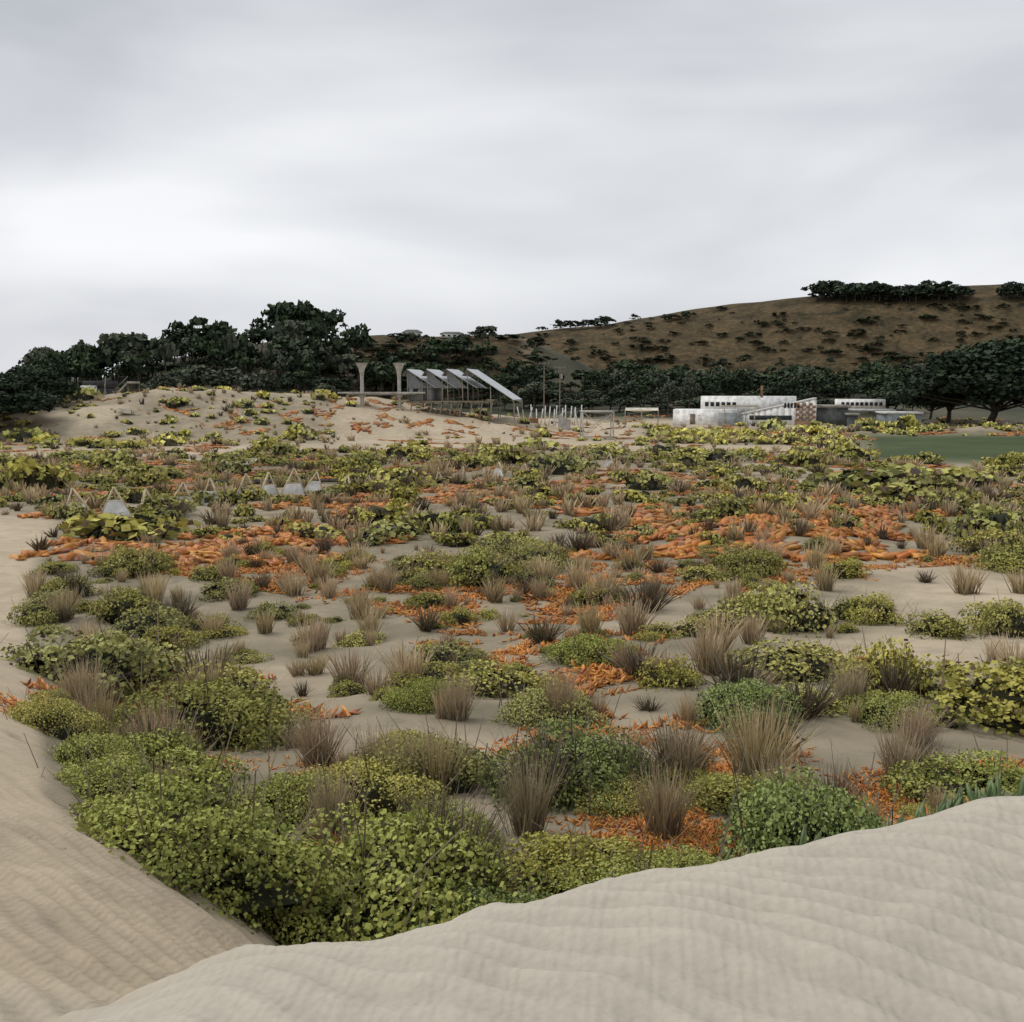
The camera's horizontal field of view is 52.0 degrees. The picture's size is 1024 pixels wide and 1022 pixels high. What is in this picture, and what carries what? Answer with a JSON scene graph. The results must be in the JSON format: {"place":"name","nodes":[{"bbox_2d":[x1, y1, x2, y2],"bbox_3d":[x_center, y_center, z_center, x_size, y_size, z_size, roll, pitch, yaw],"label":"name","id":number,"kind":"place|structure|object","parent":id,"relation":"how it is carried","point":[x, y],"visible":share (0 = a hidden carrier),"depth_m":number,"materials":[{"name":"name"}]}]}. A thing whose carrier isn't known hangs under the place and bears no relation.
{"place":"outdoors","nodes":[
{"label":"outdoors","id":0,"kind":"place"},
{"bbox_2d":[0,284,1023,1021],"bbox_3d":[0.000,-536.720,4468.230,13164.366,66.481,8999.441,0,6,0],"label":"ground","id":1,"kind":"structure","parent":0,"point":[914,920],"depth_m":5.12,"materials":[{"name":"beige sand"}]},
{"bbox_2d":[80,376,139,394],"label":"workshop buildings","id":2,"kind":"structure","parent":1,"relation":"on","point":[94,384],"depth_m":176.25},
{"bbox_2d":[116,408,139,414],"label":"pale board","id":3,"kind":"object","parent":1,"relation":"on","point":[122,411],"visible":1,"depth_m":130.88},
{"bbox_2d":[214,477,431,483],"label":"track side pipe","id":4,"kind":"object","parent":1,"relation":"on","point":[321,480],"visible":0.23,"depth_m":65.55,"materials":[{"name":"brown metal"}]},
{"bbox_2d":[66,454,612,513],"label":"tripod frames","id":5,"kind":"structure","parent":1,"relation":"on","point":[114,490],"depth_m":55.92,"materials":[{"name":"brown wood"}]},
{"bbox_2d":[68,461,612,514],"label":"white cloth panels","id":6,"kind":"object","parent":1,"relation":"on","point":[118,508],"visible":0.32,"depth_m":57.55,"materials":[{"name":"white fabric"}]},
{"bbox_2d":[337,363,424,407],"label":"concrete columns","id":7,"kind":"structure","parent":1,"relation":"on","point":[362,394],"depth_m":147.32,"materials":[{"name":"grey concrete"}]},
{"bbox_2d":[402,330,422,337],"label":"hill house","id":8,"kind":"structure","parent":1,"relation":"on","point":[416,332],"depth_m":403.78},
{"bbox_2d":[440,332,463,337],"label":"hill house","id":9,"kind":"structure","parent":1,"relation":"on","point":[448,334],"depth_m":403.40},
{"bbox_2d":[406,369,522,420],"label":"sawtooth shed on stilts","id":10,"kind":"structure","parent":1,"relation":"on","point":[432,394],"depth_m":148.35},
{"bbox_2d":[402,369,521,399],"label":"roof panels","id":11,"kind":"object","parent":10,"relation":"attached to","point":[471,381],"visible":0.83,"depth_m":149.72,"materials":[{"name":"grey metal"}]},
{"bbox_2d":[0,385,1023,945],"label":"shrubs","id":12,"kind":"object","parent":1,"relation":"on","point":[250,859],"visible":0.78,"depth_m":15.97,"materials":[{"name":"green plant"}]},
{"bbox_2d":[0,384,1023,890],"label":"dry grass tussocks","id":13,"kind":"object","parent":1,"relation":"on","point":[756,736],"visible":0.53,"depth_m":23.38,"materials":[{"name":"beige plant"}]},
{"bbox_2d":[0,280,1023,423],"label":"trees","id":14,"kind":"object","parent":1,"relation":"on","point":[990,373],"visible":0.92,"depth_m":315.13,"materials":[{"name":"green plant"}]},
{"bbox_2d":[0,386,1023,927],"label":"ice plant mats","id":15,"kind":"object","parent":1,"relation":"on","point":[194,554],"visible":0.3,"depth_m":34.58,"materials":[{"name":"orange plant"}]},
{"bbox_2d":[516,410,570,429],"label":"brick wall and concrete wedge","id":16,"kind":"structure","parent":1,"relation":"on","point":[564,423],"depth_m":152.80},
{"bbox_2d":[539,362,548,418],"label":"utility pole","id":17,"kind":"object","parent":1,"relation":"on","point":[544,392],"visible":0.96,"depth_m":188.70,"materials":[{"name":"brown wood"}]},
{"bbox_2d":[517,404,581,425],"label":"wooden posts","id":18,"kind":"object","parent":1,"relation":"on","point":[555,418],"visible":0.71,"depth_m":154.98,"materials":[{"name":"grey wood"}]},
{"bbox_2d":[555,366,564,414],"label":"utility pole","id":19,"kind":"object","parent":1,"relation":"on","point":[560,376],"visible":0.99,"depth_m":183.40,"materials":[{"name":"brown wood"}]},
{"bbox_2d":[580,411,614,439],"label":"timber frame tower","id":20,"kind":"structure","parent":1,"relation":"on","point":[610,436],"depth_m":125.83,"materials":[{"name":"grey wood"}]},
{"bbox_2d":[625,406,658,426],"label":"fabric canopy on poles","id":21,"kind":"object","parent":1,"relation":"on","point":[641,410],"visible":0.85,"depth_m":149.07,"materials":[{"name":"white fabric"}]},
{"bbox_2d":[673,386,816,425],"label":"building","id":22,"kind":"structure","parent":1,"relation":"on","point":[732,410],"depth_m":161.11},
{"bbox_2d":[816,399,923,426],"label":"grey sheds","id":23,"kind":"object","parent":1,"relation":"on","point":[837,413],"visible":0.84,"depth_m":160.76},
{"bbox_2d":[0,0,1023,377],"label":"sky","id":24,"kind":"structure","parent":0,"point":[432,168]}
]}

